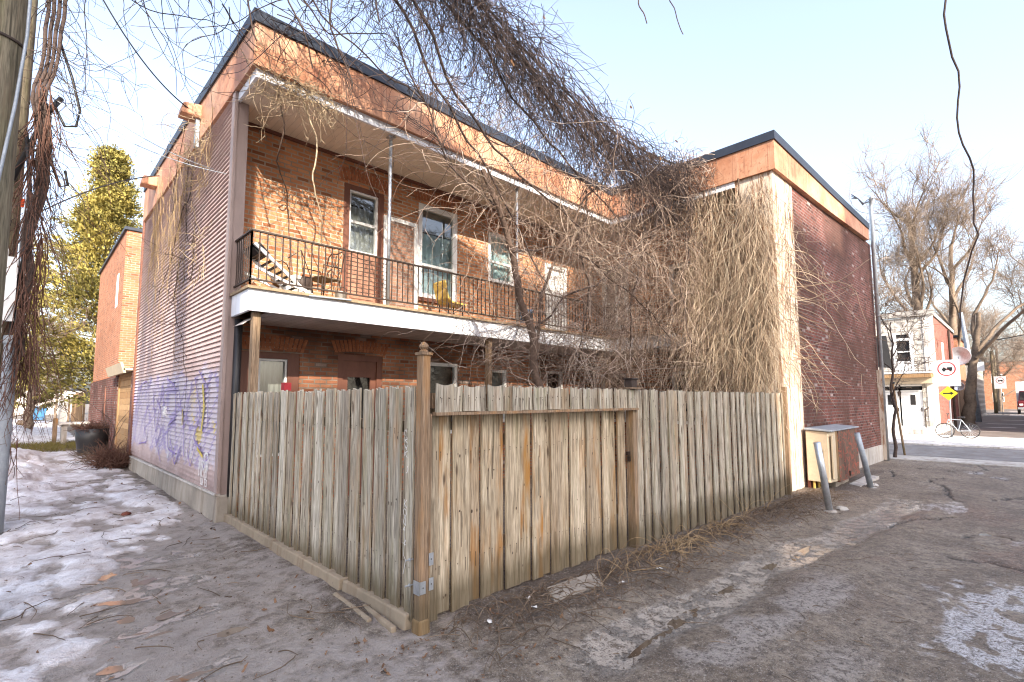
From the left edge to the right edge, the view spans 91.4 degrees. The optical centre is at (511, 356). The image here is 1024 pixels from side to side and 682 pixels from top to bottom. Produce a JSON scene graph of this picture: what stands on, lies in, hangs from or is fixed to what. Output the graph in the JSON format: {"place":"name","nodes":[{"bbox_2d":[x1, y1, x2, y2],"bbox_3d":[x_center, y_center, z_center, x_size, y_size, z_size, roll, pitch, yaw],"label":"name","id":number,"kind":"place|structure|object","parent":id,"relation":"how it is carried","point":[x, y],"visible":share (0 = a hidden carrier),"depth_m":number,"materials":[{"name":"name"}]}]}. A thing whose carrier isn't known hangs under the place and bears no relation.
{"place":"outdoors","nodes":[
{"label":"outdoors","id":0,"kind":"place"},
{"bbox_2d":[82,0,431,206],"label":"hanging vine","id":1,"kind":"object","parent":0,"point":[289,28],"visible":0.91,"depth_m":6.63,"materials":[{"name":"brown plant"}]},
{"bbox_2d":[0,404,1023,681],"bbox_3d":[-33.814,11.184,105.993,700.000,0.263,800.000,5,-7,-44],"label":"ground","id":2,"kind":"structure","parent":0,"point":[904,508],"depth_m":4.09,"materials":[{"name":"soil"}]},
{"bbox_2d":[15,254,65,429],"bbox_3d":[-28.029,-0.976,28.859,3.959,10.606,3.169,5,-7,-44],"label":"cedar tree","id":3,"kind":"object","parent":2,"relation":"on","point":[50,393],"visible":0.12,"depth_m":28.94,"materials":[{"name":"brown plant"}]},
{"bbox_2d":[0,0,81,534],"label":"utility pole","id":4,"kind":"object","parent":2,"relation":"on","point":[11,282],"visible":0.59,"depth_m":6.70,"materials":[{"name":"brown wood"}]},
{"bbox_2d":[0,0,31,339],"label":"overhead cable","id":5,"kind":"object","parent":4,"relation":"attached to","point":[15,17],"visible":1,"depth_m":3.89,"materials":[{"name":"rubber"}]},
{"bbox_2d":[0,0,155,516],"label":"pole vine","id":6,"kind":"object","parent":4,"relation":"attached to","point":[41,163],"visible":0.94,"depth_m":6.81,"materials":[{"name":"brown plant"}]},
{"bbox_2d":[44,64,212,168],"bbox_3d":[-5.819,-3.648,7.709,2.149,0.961,0.012,4,-6,-37],"label":"overhead cable","id":7,"kind":"object","parent":4,"relation":"attached to","point":[131,130],"visible":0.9,"depth_m":7.69,"materials":[{"name":"rubber"}]},
{"bbox_2d":[54,99,226,173],"bbox_3d":[-5.539,-3.300,7.391,2.379,0.911,0.012,1,-5,-18],"label":"overhead cable","id":8,"kind":"object","parent":4,"relation":"attached to","point":[138,145],"visible":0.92,"depth_m":7.37,"materials":[{"name":"rubber"}]},
{"bbox_2d":[11,438,75,451],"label":"grass","id":9,"kind":"structure","parent":2,"relation":"on","point":[47,446],"depth_m":18.40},
{"bbox_2d":[12,337,81,435],"bbox_3d":[-24.276,-0.046,24.366,6.438,8.530,5.953,5,-7,-44],"label":"bare tree","id":10,"kind":"object","parent":2,"relation":"on","point":[40,406],"visible":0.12,"depth_m":24.51,"materials":[{"name":"brown plant"}]},
{"bbox_2d":[14,389,85,414],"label":"garden shed","id":11,"kind":"structure","parent":2,"relation":"on","point":[20,408],"depth_m":67.48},
{"bbox_2d":[14,192,98,367],"bbox_3d":[-15.120,-1.096,14.165,4.225,8.515,7.871,2,-5,-23],"label":"garden tree","id":12,"kind":"object","parent":2,"relation":"on","point":[70,326],"visible":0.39,"depth_m":16.52,"materials":[{"name":"green plant"}]},
{"bbox_2d":[58,399,69,425],"bbox_3d":[-36.088,4.431,40.187,0.160,2.000,12.280,5,-7,-44],"label":"yard fence","id":13,"kind":"object","parent":2,"relation":"on","point":[62,414],"visible":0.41,"depth_m":38.16,"materials":[{"name":"wood"}]},
{"bbox_2d":[40,322,90,417],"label":"bare tree","id":14,"kind":"object","parent":2,"relation":"on","point":[55,413],"visible":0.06,"depth_m":48.65,"materials":[{"name":"brown plant"}]},
{"bbox_2d":[51,418,88,443],"bbox_3d":[-18.116,3.059,20.549,1.190,1.100,0.800,5,-7,-44],"label":"garden bench","id":15,"kind":"object","parent":2,"relation":"on","point":[63,434],"visible":0.51,"depth_m":20.13,"materials":[{"name":"wood"}]},
{"bbox_2d":[70,391,85,427],"bbox_3d":[-28.071,3.513,32.271,0.160,2.400,8.680,5,-7,-44],"label":"yard fence","id":16,"kind":"object","parent":2,"relation":"on","point":[79,415],"visible":0.45,"depth_m":30.73,"materials":[{"name":"brown wood"}]},
{"bbox_2d":[17,142,143,415],"bbox_3d":[-20.676,-3.514,24.909,7.657,14.694,8.210,5,-7,-44],"label":"cedar tree","id":17,"kind":"object","parent":2,"relation":"on","point":[116,211],"visible":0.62,"depth_m":24.09,"materials":[{"name":"green plant"}]},
{"bbox_2d":[65,418,109,455],"bbox_3d":[-13.360,2.574,15.892,1.292,1.226,1.232,-2,-6,25],"label":"plant pot","id":18,"kind":"object","parent":2,"relation":"on","point":[91,432],"visible":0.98,"depth_m":15.58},
{"bbox_2d":[51,397,131,469],"bbox_3d":[-11.044,2.286,13.504,2.091,2.612,3.820,5,-7,-44],"label":"brush pile","id":19,"kind":"object","parent":2,"relation":"on","point":[114,458],"visible":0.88,"depth_m":12.62,"materials":[{"name":"brown plant"}]},
{"bbox_2d":[0,419,183,681],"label":"snow","id":20,"kind":"structure","parent":2,"relation":"on","point":[33,586],"depth_m":5.90,"materials":[{"name":"snow"}]},
{"bbox_2d":[0,459,859,681],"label":"fallen twigs","id":21,"kind":"object","parent":20,"relation":"on","point":[152,594],"depth_m":4.05,"materials":[{"name":"wood"}]},
{"bbox_2d":[96,665,126,674],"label":"dead leaves","id":22,"kind":"object","parent":2,"relation":"on","point":[113,669],"visible":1,"depth_m":3.18,"materials":[{"name":"brown plant"}]},
{"bbox_2d":[88,226,149,447],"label":"brick house","id":23,"kind":"structure","parent":2,"relation":"on","point":[117,317],"depth_m":16.86,"materials":[{"name":"orange brick"}]},
{"bbox_2d":[105,362,133,463],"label":"wooden gate","id":24,"kind":"structure","parent":2,"relation":"on","point":[121,373],"depth_m":14.45,"materials":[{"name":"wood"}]},
{"bbox_2d":[117,616,134,623],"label":"puddle","id":25,"kind":"object","parent":2,"relation":"on","point":[125,620],"visible":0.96,"depth_m":3.88,"materials":[{"name":"liquid"}]},
{"bbox_2d":[109,598,147,605],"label":"puddle","id":26,"kind":"object","parent":2,"relation":"on","point":[128,602],"visible":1,"depth_m":4.22,"materials":[{"name":"liquid"}]},
{"bbox_2d":[130,576,156,586],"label":"puddle","id":27,"kind":"object","parent":2,"relation":"on","point":[134,582],"visible":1,"depth_m":4.67,"materials":[{"name":"grey liquid"}]},
{"bbox_2d":[115,630,172,647],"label":"puddle","id":28,"kind":"object","parent":2,"relation":"on","point":[157,634],"visible":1,"depth_m":3.65,"materials":[{"name":"liquid"}]},
{"bbox_2d":[155,610,188,619],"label":"puddle","id":29,"kind":"object","parent":2,"relation":"on","point":[168,614],"visible":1,"depth_m":3.97,"materials":[{"name":"liquid"}]},
{"bbox_2d":[152,667,220,681],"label":"leaf","id":30,"kind":"object","parent":2,"relation":"on","point":[188,677],"visible":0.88,"depth_m":3.10,"materials":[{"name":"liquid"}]},
{"bbox_2d":[199,626,247,638],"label":"puddle","id":31,"kind":"object","parent":2,"relation":"on","point":[230,631],"visible":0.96,"depth_m":3.67,"materials":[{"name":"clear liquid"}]},
{"bbox_2d":[276,382,290,535],"bbox_3d":[-2.828,1.289,6.182,0.086,1.930,0.106,5,-7,-44],"label":"red post","id":32,"kind":"object","parent":2,"relation":"on","point":[285,386],"visible":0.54,"depth_m":6.20,"materials":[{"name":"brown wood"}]},
{"bbox_2d":[368,43,532,138],"bbox_3d":[-3.211,-5.934,25.312,8.750,19.698,8.588,5,-7,-44],"label":"bare tree","id":33,"kind":"object","parent":2,"relation":"on","point":[501,115],"visible":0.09,"depth_m":25.07,"materials":[{"name":"brown plant"}]},
{"bbox_2d":[223,342,786,635],"bbox_3d":[1.160,1.258,6.419,9.724,2.303,4.335,1,-5,-15],"label":"wooden fence","id":34,"kind":"object","parent":2,"relation":"on","point":[416,555],"visible":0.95,"depth_m":5.20,"materials":[{"name":"brown wood"}]},
{"bbox_2d":[430,406,630,621],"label":"board gate","id":35,"kind":"structure","parent":34,"relation":"attached to","point":[550,493],"depth_m":4.58,"materials":[{"name":"brown wood"}]},
{"bbox_2d":[618,378,642,388],"bbox_3d":[1.402,0.318,5.899,0.280,0.128,0.164,5,-7,-44],"label":"post cap","id":36,"kind":"object","parent":34,"relation":"on","point":[630,383],"visible":1,"depth_m":5.85,"materials":[{"name":"brown wood"}]},
{"bbox_2d":[127,7,889,522],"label":"brick building","id":37,"kind":"structure","parent":2,"relation":"on","point":[241,331],"depth_m":9.66,"materials":[{"name":"brick"}]},
{"bbox_2d":[20,175,158,222],"bbox_3d":[-8.637,-3.148,10.197,0.024,2.719,3.420,-1,-5,6],"label":"overhead cable","id":38,"kind":"object","parent":37,"relation":"attached to","point":[100,187],"visible":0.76,"depth_m":10.42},
{"bbox_2d":[103,0,187,107],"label":"overhead cable","id":39,"kind":"object","parent":37,"relation":"attached to","point":[140,57],"visible":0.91,"depth_m":8.29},
{"bbox_2d":[88,90,222,420],"bbox_3d":[-7.103,-1.839,9.982,2.434,6.188,7.405,5,-7,-44],"label":"wall vine","id":40,"kind":"object","parent":37,"relation":"attached to","point":[178,226],"depth_m":9.62,"materials":[{"name":"brown plant"}]},
{"bbox_2d":[256,358,286,456],"bbox_3d":[-4.034,0.841,8.301,0.460,1.600,0.190,5,-7,-44],"label":"window","id":41,"kind":"structure","parent":37,"relation":"in","point":[272,372],"depth_m":8.42,"materials":[{"name":"white glass"}]},
{"bbox_2d":[244,242,312,293],"bbox_3d":[-3.544,-1.277,7.597,0.899,0.706,0.568,5,-7,-44],"label":"folded lounger","id":42,"kind":"object","parent":37,"relation":"on","point":[255,253],"visible":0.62,"depth_m":7.42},
{"bbox_2d":[222,25,353,288],"bbox_3d":[-3.412,-2.843,7.566,1.866,3.425,2.228,3,-6,-33],"label":"vine clump","id":43,"kind":"object","parent":37,"relation":"hanging from","point":[292,88],"visible":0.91,"depth_m":7.33,"materials":[{"name":"brown plant"}]},
{"bbox_2d":[279,274,313,293],"bbox_3d":[-3.545,-1.098,8.191,0.580,0.500,0.565,5,-7,-44],"label":"stuffed sack","id":44,"kind":"object","parent":37,"relation":"on","point":[298,280],"visible":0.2,"depth_m":8.02,"materials":[{"name":"plastic"}]},
{"bbox_2d":[270,260,292,286],"bbox_3d":[-3.738,-1.351,8.095,0.340,0.430,0.331,5,-7,-44],"label":"wicker basket","id":45,"kind":"object","parent":44,"relation":"on","point":[279,275],"visible":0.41,"depth_m":7.98,"materials":[{"name":"brown wicker"}]},
{"bbox_2d":[288,250,312,292],"bbox_3d":[-3.373,-1.331,8.032,0.063,0.780,0.467,-4,-6,39],"label":"upturned stand","id":46,"kind":"object","parent":44,"relation":"on","point":[307,281],"visible":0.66,"depth_m":8.05,"materials":[{"name":"black metal"}]},
{"bbox_2d":[302,252,344,294],"bbox_3d":[-3.150,-1.335,8.414,0.502,0.992,0.536,-3,-6,26],"label":"garden chair","id":47,"kind":"object","parent":37,"relation":"on","point":[321,279],"visible":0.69,"depth_m":8.44,"materials":[{"name":"black metal"}]},
{"bbox_2d":[337,354,381,494],"bbox_3d":[-2.911,1.231,9.347,0.950,2.600,0.230,5,-7,-44],"label":"door","id":48,"kind":"structure","parent":37,"relation":"in","point":[354,371],"depth_m":9.42,"materials":[{"name":"brown paint"}]},
{"bbox_2d":[349,189,377,255],"bbox_3d":[-2.970,-2.546,9.716,1.000,1.590,0.330,5,-7,-44],"label":"window","id":49,"kind":"structure","parent":37,"relation":"in","point":[363,218],"depth_m":9.76,"materials":[{"name":"white glass"}]},
{"bbox_2d":[383,215,417,308],"bbox_3d":[-2.228,-1.743,10.025,0.780,2.080,0.082,5,-7,-44],"label":"screen door","id":50,"kind":"structure","parent":37,"relation":"in","point":[404,222],"depth_m":10.17,"materials":[{"name":"white"}]},
{"bbox_2d":[418,203,456,300],"bbox_3d":[-1.711,-2.200,10.899,1.440,2.420,0.330,5,-7,-44],"label":"window","id":51,"kind":"structure","parent":37,"relation":"in","point":[437,221],"depth_m":10.95,"materials":[{"name":"white glass"}]},
{"bbox_2d":[430,362,456,432],"bbox_3d":[-1.602,0.895,10.710,1.220,1.900,0.330,5,-7,-44],"label":"window","id":52,"kind":"structure","parent":37,"relation":"in","point":[440,373],"depth_m":10.91,"materials":[{"name":"grey glass"}]},
{"bbox_2d":[434,281,466,315],"bbox_3d":[-1.245,-1.089,10.013,0.550,0.770,0.400,5,-7,-44],"label":"plastic chair","id":53,"kind":"object","parent":37,"relation":"on","point":[444,295],"visible":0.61,"depth_m":9.90,"materials":[{"name":"yellow plastic"}]},
{"bbox_2d":[492,370,505,421],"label":"window","id":54,"kind":"structure","parent":37,"relation":"in","point":[498,381],"depth_m":11.94,"materials":[{"name":"grey glass"}]},
{"bbox_2d":[488,231,513,285],"bbox_3d":[-0.329,-2.344,12.162,0.860,1.200,0.190,5,-7,-44],"label":"window","id":55,"kind":"structure","parent":37,"relation":"in","point":[496,274],"depth_m":12.24,"materials":[{"name":"white glass"}]},
{"bbox_2d":[305,0,743,501],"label":"climbing vine","id":56,"kind":"object","parent":37,"relation":"attached to","point":[515,56],"visible":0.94,"depth_m":8.36,"materials":[{"name":"brown plant"}]},
{"bbox_2d":[547,371,562,393],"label":"window","id":57,"kind":"structure","parent":37,"relation":"in","point":[554,383],"depth_m":13.52,"materials":[{"name":"black glass"}]},
{"bbox_2d":[545,263,566,330],"bbox_3d":[1.146,-1.417,13.440,0.900,2.070,0.120,5,-7,-44],"label":"balcony door","id":58,"kind":"structure","parent":37,"relation":"in","point":[552,287],"depth_m":13.46,"materials":[{"name":"metal"}]},
{"bbox_2d":[601,374,625,421],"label":"window","id":59,"kind":"structure","parent":37,"relation":"in","point":[616,374],"depth_m":14.29,"materials":[{"name":"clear glass"}]},
{"bbox_2d":[602,262,628,330],"bbox_3d":[2.998,-1.686,14.207,0.190,1.870,0.900,5,-7,-44],"label":"window","id":60,"kind":"structure","parent":37,"relation":"in","point":[607,288],"depth_m":14.35,"materials":[{"name":"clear glass"}]},
{"bbox_2d":[669,259,701,322],"bbox_3d":[4.495,-1.642,12.758,0.330,1.920,1.250,5,-7,-44],"label":"window","id":61,"kind":"structure","parent":37,"relation":"in","point":[687,287],"depth_m":12.94,"materials":[{"name":"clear glass"}]},
{"bbox_2d":[672,371,702,424],"bbox_3d":[4.485,1.030,12.541,0.330,1.720,1.200,5,-7,-44],"label":"window","id":62,"kind":"structure","parent":37,"relation":"in","point":[681,372],"depth_m":12.75,"materials":[{"name":"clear glass"}]},
{"bbox_2d":[553,141,840,463],"bbox_3d":[3.674,-1.109,11.217,6.087,7.091,3.841,-3,-6,29],"label":"vine curtain","id":63,"kind":"object","parent":37,"relation":"hanging from","point":[734,307],"visible":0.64,"depth_m":10.42,"materials":[{"name":"brown plant"}]},
{"bbox_2d":[785,250,901,425],"bbox_3d":[6.590,-0.247,10.185,1.924,3.973,2.238,5,-7,-44],"label":"vine spray","id":64,"kind":"object","parent":63,"relation":"attached to","point":[823,296],"visible":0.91,"depth_m":10.32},
{"bbox_2d":[57,515,1023,681],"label":"grit","id":65,"kind":"object","parent":2,"relation":"on","point":[694,679],"visible":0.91,"depth_m":3.84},
{"bbox_2d":[546,573,602,601],"bbox_3d":[0.567,2.086,4.493,0.767,0.080,0.257,4,-7,-40],"label":"broken slab","id":66,"kind":"object","parent":2,"relation":"on","point":[589,579],"depth_m":4.46,"materials":[{"name":"concrete"}]},
{"bbox_2d":[414,488,854,671],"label":"dead stems","id":67,"kind":"object","parent":2,"relation":"on","point":[747,518],"visible":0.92,"depth_m":4.74,"materials":[{"name":"plant"}]},
{"bbox_2d":[628,630,671,657],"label":"puddle","id":68,"kind":"object","parent":2,"relation":"on","point":[637,650],"visible":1,"depth_m":3.54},
{"bbox_2d":[597,515,763,583],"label":"dry grass stems","id":69,"kind":"object","parent":2,"relation":"on","point":[678,544],"visible":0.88,"depth_m":5.68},
{"bbox_2d":[667,607,699,630],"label":"puddle","id":70,"kind":"object","parent":2,"relation":"on","point":[676,624],"visible":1,"depth_m":3.91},
{"bbox_2d":[645,471,791,549],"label":"weed stems","id":71,"kind":"object","parent":2,"relation":"on","point":[743,513],"visible":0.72,"depth_m":7.31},
{"bbox_2d":[535,519,1008,681],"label":"fallen twigs","id":72,"kind":"object","parent":2,"relation":"on","point":[818,605],"visible":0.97,"depth_m":3.89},
{"bbox_2d":[813,442,836,512],"bbox_3d":[5.163,2.022,8.209,0.424,1.242,0.230,5,-7,-44],"label":"steel post","id":73,"kind":"object","parent":2,"relation":"on","point":[823,476],"visible":0.81,"depth_m":8.17,"materials":[{"name":"metal"}]},
{"bbox_2d":[804,424,859,487],"bbox_3d":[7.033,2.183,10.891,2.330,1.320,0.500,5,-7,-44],"label":"electrical cabinet","id":74,"kind":"object","parent":2,"relation":"on","point":[840,451],"visible":0.91,"depth_m":10.28,"materials":[{"name":"beige metal"}]},
{"bbox_2d":[850,475,878,486],"bbox_3d":[7.841,2.757,11.109,1.785,0.070,0.256,4,-7,-42],"label":"loose slab","id":75,"kind":"object","parent":2,"relation":"on","point":[860,482],"depth_m":10.94,"materials":[{"name":"concrete"}]},
{"bbox_2d":[854,432,876,487],"bbox_3d":[7.392,2.218,10.402,0.593,1.276,0.238,4,-6,-36],"label":"steel post","id":76,"kind":"object","parent":2,"relation":"on","point":[863,457],"visible":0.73,"depth_m":10.37,"materials":[{"name":"metal"}]},
{"bbox_2d":[892,381,905,454],"bbox_3d":[12.526,2.014,16.160,0.918,2.572,0.129,4,-6,-36],"label":"tree stake","id":77,"kind":"object","parent":2,"relation":"on","point":[900,428],"visible":0.81,"depth_m":16.17,"materials":[{"name":"brown wood"}]},
{"bbox_2d":[866,210,933,313],"bbox_3d":[24.876,-3.147,38.075,10.888,16.710,10.932,0,-5,-6],"label":"bare tree","id":78,"kind":"object","parent":2,"relation":"on","point":[890,293],"visible":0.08,"depth_m":36.16,"materials":[{"name":"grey plant"}]},
{"bbox_2d":[875,309,960,434],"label":"stone house","id":79,"kind":"structure","parent":2,"relation":"on","point":[923,405],"depth_m":27.36,"materials":[{"name":"concrete"}]},
{"bbox_2d":[885,385,900,425],"bbox_3d":[21.207,2.736,28.075,0.110,2.250,0.950,5,-7,-44],"label":"front door","id":80,"kind":"structure","parent":79,"relation":"in","point":[890,410],"depth_m":28.01,"materials":[{"name":"wood"}]},
{"bbox_2d":[892,332,914,372],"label":"window","id":81,"kind":"structure","parent":79,"relation":"in","point":[894,336],"depth_m":27.72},
{"bbox_2d":[900,385,924,425],"bbox_3d":[21.917,2.670,27.347,0.110,2.250,0.930,5,-7,-44],"label":"front door","id":82,"kind":"structure","parent":79,"relation":"in","point":[911,398],"depth_m":27.32,"materials":[{"name":"wood"}]},
{"bbox_2d":[952,347,971,364],"bbox_3d":[29.556,-0.041,33.002,0.823,1.240,0.990,0,-5,-7],"label":"satellite dish","id":83,"kind":"object","parent":79,"relation":"attached to","point":[963,355],"visible":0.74,"depth_m":32.97,"materials":[{"name":"metal"}]},
{"bbox_2d":[841,115,1023,316],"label":"bare tree","id":84,"kind":"object","parent":2,"relation":"on","point":[911,234],"visible":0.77,"depth_m":43.07,"materials":[{"name":"grey plant"}]},
{"bbox_2d":[873,149,1019,346],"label":"bare tree","id":85,"kind":"object","parent":2,"relation":"on","point":[951,272],"visible":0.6,"depth_m":42.95,"materials":[{"name":"grey plant"}]},
{"bbox_2d":[884,223,1023,424],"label":"leaning tree","id":86,"kind":"object","parent":2,"relation":"on","point":[978,350],"visible":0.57,"depth_m":35.49,"materials":[{"name":"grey plant"}]},
{"bbox_2d":[953,335,965,388],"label":"brick house","id":87,"kind":"structure","parent":2,"relation":"on","point":[963,374],"depth_m":44.36,"materials":[{"name":"orange brick"}]},
{"bbox_2d":[958,389,964,419],"bbox_3d":[33.036,3.588,36.703,7.780,2.900,0.140,5,-7,-44],"label":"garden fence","id":88,"kind":"object","parent":2,"relation":"on","point":[960,398],"visible":0.19,"depth_m":36.65,"materials":[{"name":"brown wood"}]},
{"bbox_2d":[925,286,1015,349],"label":"bare tree","id":89,"kind":"object","parent":2,"relation":"on","point":[964,311],"visible":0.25,"depth_m":57.37,"materials":[{"name":"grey plant"}]},
{"bbox_2d":[959,312,984,421],"bbox_3d":[36.467,0.869,39.550,1.235,8.834,1.000,-4,-6,34],"label":"street pole","id":90,"kind":"object","parent":2,"relation":"on","point":[980,366],"visible":0.46,"depth_m":39.30,"materials":[{"name":"grey metal"}]},
{"bbox_2d":[965,359,986,416],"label":"brick house","id":91,"kind":"structure","parent":2,"relation":"on","point":[980,388],"depth_m":51.24,"materials":[{"name":"brick"}]},
{"bbox_2d":[934,299,1019,382],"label":"bare tree","id":92,"kind":"object","parent":2,"relation":"on","point":[984,360],"visible":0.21,"depth_m":64.20,"materials":[{"name":"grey plant"}]},
{"bbox_2d":[989,351,997,413],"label":"utility pole","id":93,"kind":"object","parent":2,"relation":"on","point":[995,403],"visible":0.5,"depth_m":63.21,"materials":[{"name":"brown wood"}]},
{"bbox_2d":[968,211,1023,352],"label":"bare tree","id":94,"kind":"object","parent":2,"relation":"on","point":[1019,262],"visible":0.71,"depth_m":47.39,"materials":[{"name":"brown plant"}]},
{"bbox_2d":[983,294,1023,361],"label":"bare tree","id":95,"kind":"object","parent":2,"relation":"on","point":[1019,345],"visible":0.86,"depth_m":60.89,"materials":[{"name":"brown plant"}]},
{"bbox_2d":[984,360,1023,408],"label":"apartment house","id":96,"kind":"structure","parent":2,"relation":"on","point":[1010,401],"depth_m":90.87,"materials":[{"name":"orange brick"}]},
{"bbox_2d":[17,0,1023,403],"label":"sky","id":97,"kind":"structure","parent":0,"point":[823,75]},
{"bbox_2d":[876,336,891,367],"bbox_3d":[12.094,1.304,16.236,0.651,3.980,0.183,1,-5,-12],"label":"street sign","id":98,"kind":"object","parent":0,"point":[886,356],"visible":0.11,"depth_m":16.29,"materials":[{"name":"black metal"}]},
{"bbox_2d":[888,433,1023,449],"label":"pavement","id":99,"kind":"structure","parent":0,"point":[978,442],"depth_m":21.26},
{"bbox_2d":[933,359,960,436],"bbox_3d":[20.797,1.995,23.768,0.111,3.676,0.960,4,-6,-37],"label":"street sign","id":100,"kind":"object","parent":99,"relation":"on","point":[947,373],"visible":1,"depth_m":23.78,"materials":[{"name":"metal"}]},
{"bbox_2d":[935,413,980,437],"bbox_3d":[20.659,3.205,23.199,1.539,1.165,0.502,-2,-5,15],"label":"bicycle","id":101,"kind":"object","parent":99,"relation":"on","point":[945,430],"visible":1,"depth_m":23.18,"materials":[{"name":"metal"}]},
{"bbox_2d":[889,443,1023,461],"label":"road","id":102,"kind":"structure","parent":0,"point":[1008,455],"depth_m":17.36,"materials":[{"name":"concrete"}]},
{"bbox_2d":[890,454,1023,467],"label":"pavement","id":103,"kind":"structure","parent":0,"point":[963,461],"depth_m":14.64,"materials":[{"name":"concrete"}]},
{"bbox_2d":[870,280,942,456],"bbox_3d":[12.100,0.420,16.007,4.345,5.933,2.920,5,-7,-44],"label":"young tree","id":104,"kind":"object","parent":103,"relation":"on","point":[893,402],"visible":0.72,"depth_m":15.75,"materials":[{"name":"brown plant"}]},
{"bbox_2d":[943,0,978,334],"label":"hanging shoot","id":105,"kind":"object","parent":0,"point":[959,83],"visible":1,"depth_m":6.02,"materials":[{"name":"brown plant"}]},
{"bbox_2d":[939,409,1023,437],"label":"alley","id":106,"kind":"structure","parent":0,"point":[1001,419],"depth_m":32.94,"materials":[{"name":"asphalt"}]},
{"bbox_2d":[962,324,1023,411],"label":"bare tree","id":107,"kind":"object","parent":106,"relation":"on","point":[1015,356],"visible":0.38,"depth_m":71.57,"materials":[{"name":"brown plant"}]},
{"bbox_2d":[994,376,1006,412],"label":"street sign","id":108,"kind":"object","parent":106,"relation":"on","point":[999,382],"visible":0.99,"depth_m":57.14,"materials":[{"name":"metal"}]},
{"bbox_2d":[1015,381,1023,413],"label":"parked truck","id":109,"kind":"object","parent":106,"relation":"on","point":[1019,386],"visible":1,"depth_m":60.27,"materials":[{"name":"red paint"}]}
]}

